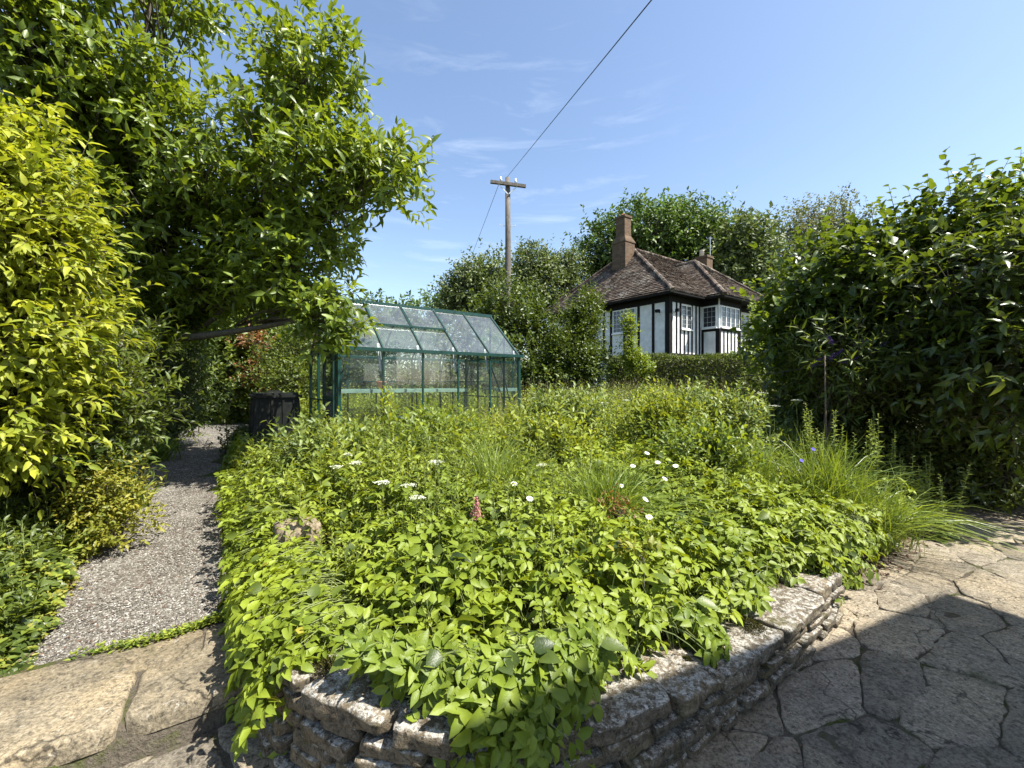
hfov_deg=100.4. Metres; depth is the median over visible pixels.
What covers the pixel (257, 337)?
russet shrub
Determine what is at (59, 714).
stone step
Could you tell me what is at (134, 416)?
flowering shrub
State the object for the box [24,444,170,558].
yellow herb
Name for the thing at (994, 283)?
cherry tree
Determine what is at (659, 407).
herb clump
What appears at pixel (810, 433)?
leafy stem
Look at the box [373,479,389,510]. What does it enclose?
umbel flower
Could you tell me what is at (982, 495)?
shade shrub
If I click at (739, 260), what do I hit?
chestnut tree
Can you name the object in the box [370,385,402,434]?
lance leaved plant
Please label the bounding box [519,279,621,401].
laurel bush
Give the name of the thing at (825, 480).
grass clump
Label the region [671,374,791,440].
herb clump
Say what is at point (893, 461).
leafy stem
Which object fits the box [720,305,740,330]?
window
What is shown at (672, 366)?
clipped hedge
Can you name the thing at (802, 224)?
poplar tree
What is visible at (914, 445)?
shade shrub
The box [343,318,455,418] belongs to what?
garden bush
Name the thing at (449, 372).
garden bush
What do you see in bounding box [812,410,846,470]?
leafy stem
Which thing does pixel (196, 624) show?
joint weeds
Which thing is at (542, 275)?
thicket
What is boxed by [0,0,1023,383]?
sky
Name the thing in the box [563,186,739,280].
oak tree
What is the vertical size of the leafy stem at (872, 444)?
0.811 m
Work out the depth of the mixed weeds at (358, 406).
3.60 m
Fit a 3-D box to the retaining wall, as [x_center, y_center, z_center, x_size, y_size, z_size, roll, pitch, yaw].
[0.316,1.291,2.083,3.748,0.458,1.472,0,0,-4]
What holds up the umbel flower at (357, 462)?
on the bed soil
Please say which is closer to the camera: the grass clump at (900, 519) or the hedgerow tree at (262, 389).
the grass clump at (900, 519)
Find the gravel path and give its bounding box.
[34,423,248,665]
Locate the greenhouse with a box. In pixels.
[309,298,522,425]
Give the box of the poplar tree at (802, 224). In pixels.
[766,181,879,280]
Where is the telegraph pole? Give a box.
[490,177,525,305]
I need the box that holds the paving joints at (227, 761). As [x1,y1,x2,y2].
[119,511,1021,767]
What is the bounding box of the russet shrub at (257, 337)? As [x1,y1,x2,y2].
[225,320,284,392]
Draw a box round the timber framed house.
[539,214,763,389]
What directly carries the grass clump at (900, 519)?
on the bed soil
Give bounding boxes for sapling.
[615,309,656,396]
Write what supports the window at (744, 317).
in the timber framed house
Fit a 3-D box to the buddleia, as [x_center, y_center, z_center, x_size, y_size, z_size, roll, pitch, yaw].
[4.367,0.123,5.558,2.114,2.557,2.091,0,0,0]
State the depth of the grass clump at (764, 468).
4.25 m
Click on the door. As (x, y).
(329, 366)
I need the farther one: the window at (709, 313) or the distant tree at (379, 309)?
the distant tree at (379, 309)
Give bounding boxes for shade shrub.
[723,359,821,436]
[767,382,924,470]
[811,375,978,497]
[880,377,1023,509]
[908,384,1023,515]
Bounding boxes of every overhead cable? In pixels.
[457,185,498,291]
[507,0,651,176]
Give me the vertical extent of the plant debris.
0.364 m
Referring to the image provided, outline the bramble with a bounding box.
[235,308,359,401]
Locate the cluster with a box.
[273,515,321,552]
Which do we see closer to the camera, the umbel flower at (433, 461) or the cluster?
the cluster
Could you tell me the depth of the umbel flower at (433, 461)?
3.13 m
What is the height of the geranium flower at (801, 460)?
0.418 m
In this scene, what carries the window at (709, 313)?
in the timber framed house
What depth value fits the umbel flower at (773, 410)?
5.20 m
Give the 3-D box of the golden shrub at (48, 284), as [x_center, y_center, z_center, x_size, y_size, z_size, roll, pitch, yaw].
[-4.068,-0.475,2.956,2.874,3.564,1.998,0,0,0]
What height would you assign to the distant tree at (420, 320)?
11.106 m
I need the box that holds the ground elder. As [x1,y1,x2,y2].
[211,418,937,767]
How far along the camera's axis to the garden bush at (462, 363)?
12.29 m
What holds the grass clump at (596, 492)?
on the bed soil
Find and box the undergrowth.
[0,422,135,676]
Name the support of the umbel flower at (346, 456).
on the bed soil
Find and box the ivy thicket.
[451,267,578,402]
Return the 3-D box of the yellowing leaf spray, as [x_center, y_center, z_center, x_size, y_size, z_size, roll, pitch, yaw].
[0.621,0.942,2.151,0.281,0.433,0.192,0,0,0]
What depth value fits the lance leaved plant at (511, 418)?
5.38 m
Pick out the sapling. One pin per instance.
(631, 355)
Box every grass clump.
[413,421,592,520]
[523,432,752,542]
[692,417,815,492]
[749,425,962,521]
[812,452,1023,568]
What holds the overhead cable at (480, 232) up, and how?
attached to the telegraph pole
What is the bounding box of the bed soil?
[225,443,937,660]
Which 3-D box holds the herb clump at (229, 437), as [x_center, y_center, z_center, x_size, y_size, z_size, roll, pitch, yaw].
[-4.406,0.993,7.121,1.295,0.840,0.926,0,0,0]
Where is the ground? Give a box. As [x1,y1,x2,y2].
[6,384,1019,622]
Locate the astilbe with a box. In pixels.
[470,496,483,526]
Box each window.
[611,307,635,334]
[681,304,693,330]
[701,305,717,329]
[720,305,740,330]
[741,315,748,334]
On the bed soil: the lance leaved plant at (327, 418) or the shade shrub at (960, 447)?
the lance leaved plant at (327, 418)
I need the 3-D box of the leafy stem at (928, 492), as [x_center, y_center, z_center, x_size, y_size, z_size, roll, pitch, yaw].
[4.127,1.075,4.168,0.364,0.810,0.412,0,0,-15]
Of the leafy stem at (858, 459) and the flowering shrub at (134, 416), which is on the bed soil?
the leafy stem at (858, 459)
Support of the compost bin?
on the ground
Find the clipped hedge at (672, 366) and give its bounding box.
[605,351,823,415]
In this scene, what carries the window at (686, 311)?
in the timber framed house
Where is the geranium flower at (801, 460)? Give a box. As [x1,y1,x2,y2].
[800,459,803,490]
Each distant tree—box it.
[334,287,420,352]
[363,288,457,385]
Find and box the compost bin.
[248,390,301,446]
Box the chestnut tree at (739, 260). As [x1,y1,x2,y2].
[684,200,808,296]
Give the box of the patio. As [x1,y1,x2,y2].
[120,494,1023,767]
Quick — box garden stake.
[824,356,826,461]
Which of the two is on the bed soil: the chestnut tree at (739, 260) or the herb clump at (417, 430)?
the herb clump at (417, 430)
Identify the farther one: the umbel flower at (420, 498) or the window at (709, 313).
the window at (709, 313)
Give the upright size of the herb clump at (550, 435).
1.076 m
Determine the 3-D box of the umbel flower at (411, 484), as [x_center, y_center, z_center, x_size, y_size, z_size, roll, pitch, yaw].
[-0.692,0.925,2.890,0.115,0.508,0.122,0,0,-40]
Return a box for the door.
[322,335,335,424]
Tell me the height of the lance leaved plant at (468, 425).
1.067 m
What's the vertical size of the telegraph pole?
8.300 m
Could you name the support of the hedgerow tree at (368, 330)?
on the ground
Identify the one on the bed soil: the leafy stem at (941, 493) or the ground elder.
the ground elder
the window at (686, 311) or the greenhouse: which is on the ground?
the greenhouse
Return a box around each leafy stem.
[800,403,825,470]
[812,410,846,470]
[841,434,871,498]
[866,412,884,483]
[872,430,905,494]
[897,453,920,532]
[906,453,971,537]
[931,474,963,543]
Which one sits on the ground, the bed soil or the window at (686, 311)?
the bed soil
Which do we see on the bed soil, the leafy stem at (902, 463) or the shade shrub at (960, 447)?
the leafy stem at (902, 463)
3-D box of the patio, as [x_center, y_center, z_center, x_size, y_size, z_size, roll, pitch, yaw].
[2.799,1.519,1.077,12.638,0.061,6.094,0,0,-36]
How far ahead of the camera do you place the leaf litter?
3.79 m
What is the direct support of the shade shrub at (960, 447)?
on the ground
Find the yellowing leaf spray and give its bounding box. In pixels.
[607,530,663,592]
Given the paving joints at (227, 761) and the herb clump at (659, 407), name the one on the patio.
the paving joints at (227, 761)
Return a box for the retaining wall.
[243,564,844,767]
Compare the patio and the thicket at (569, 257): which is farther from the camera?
the thicket at (569, 257)
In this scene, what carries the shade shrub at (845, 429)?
on the ground
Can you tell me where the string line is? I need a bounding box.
[680,364,823,376]
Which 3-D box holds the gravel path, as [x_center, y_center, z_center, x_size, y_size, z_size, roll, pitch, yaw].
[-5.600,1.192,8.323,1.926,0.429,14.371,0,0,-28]
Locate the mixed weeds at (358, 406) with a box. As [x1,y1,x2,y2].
[231,373,876,635]
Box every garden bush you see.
[305,308,392,411]
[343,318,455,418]
[391,311,475,407]
[444,315,480,415]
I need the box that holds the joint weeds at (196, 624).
[63,609,225,660]
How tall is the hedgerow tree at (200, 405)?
5.119 m
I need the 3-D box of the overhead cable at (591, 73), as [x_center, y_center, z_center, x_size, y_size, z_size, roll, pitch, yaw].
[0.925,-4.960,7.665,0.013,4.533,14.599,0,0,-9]
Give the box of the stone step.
[0,623,242,767]
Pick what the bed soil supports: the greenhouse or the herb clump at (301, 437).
the herb clump at (301, 437)
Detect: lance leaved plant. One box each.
[315,411,338,432]
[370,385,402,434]
[450,415,483,442]
[504,393,529,434]
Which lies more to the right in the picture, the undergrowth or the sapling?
the sapling
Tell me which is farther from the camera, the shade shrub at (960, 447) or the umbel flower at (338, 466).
the shade shrub at (960, 447)
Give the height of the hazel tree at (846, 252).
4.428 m
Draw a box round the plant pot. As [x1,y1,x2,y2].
[376,381,386,388]
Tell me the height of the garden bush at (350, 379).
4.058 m
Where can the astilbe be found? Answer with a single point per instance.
(476, 502)
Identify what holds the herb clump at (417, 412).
on the bed soil
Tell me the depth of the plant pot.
7.67 m
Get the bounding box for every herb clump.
[214,422,267,451]
[260,401,379,480]
[350,404,463,468]
[386,392,489,443]
[492,396,597,475]
[511,367,618,440]
[607,375,718,443]
[638,409,769,479]
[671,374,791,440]
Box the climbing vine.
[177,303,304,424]
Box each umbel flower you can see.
[329,464,342,495]
[342,453,351,465]
[348,460,361,473]
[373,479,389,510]
[401,483,415,505]
[409,495,425,519]
[428,459,441,485]
[769,405,779,445]
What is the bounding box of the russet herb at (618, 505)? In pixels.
[597,484,642,528]
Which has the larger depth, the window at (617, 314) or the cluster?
the window at (617, 314)
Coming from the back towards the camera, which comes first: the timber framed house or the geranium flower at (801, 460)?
the timber framed house
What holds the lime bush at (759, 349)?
on the ground
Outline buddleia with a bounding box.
[763,298,987,457]
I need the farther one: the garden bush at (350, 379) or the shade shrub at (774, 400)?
the garden bush at (350, 379)
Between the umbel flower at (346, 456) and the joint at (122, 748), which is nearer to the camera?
the joint at (122, 748)
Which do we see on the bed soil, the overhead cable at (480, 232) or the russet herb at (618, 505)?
the russet herb at (618, 505)
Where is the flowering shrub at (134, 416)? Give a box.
[7,289,223,523]
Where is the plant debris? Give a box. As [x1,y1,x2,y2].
[13,460,1023,767]
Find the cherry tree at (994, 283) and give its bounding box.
[846,203,1023,486]
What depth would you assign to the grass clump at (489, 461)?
3.44 m
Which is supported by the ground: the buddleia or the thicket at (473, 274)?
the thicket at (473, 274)
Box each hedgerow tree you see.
[89,319,257,421]
[191,301,321,415]
[267,305,394,416]
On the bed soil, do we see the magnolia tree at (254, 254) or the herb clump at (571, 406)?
the herb clump at (571, 406)
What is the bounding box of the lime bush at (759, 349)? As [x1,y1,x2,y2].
[732,301,784,394]
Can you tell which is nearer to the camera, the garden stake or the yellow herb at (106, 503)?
the yellow herb at (106, 503)
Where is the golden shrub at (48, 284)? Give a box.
[0,85,163,520]
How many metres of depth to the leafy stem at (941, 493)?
4.10 m
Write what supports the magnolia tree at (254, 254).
on the ground
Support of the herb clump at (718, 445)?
on the bed soil
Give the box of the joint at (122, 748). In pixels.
[0,618,234,767]
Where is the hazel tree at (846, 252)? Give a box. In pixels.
[729,146,1023,442]
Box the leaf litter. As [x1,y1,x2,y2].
[859,493,969,588]
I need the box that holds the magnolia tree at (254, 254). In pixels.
[0,0,441,451]

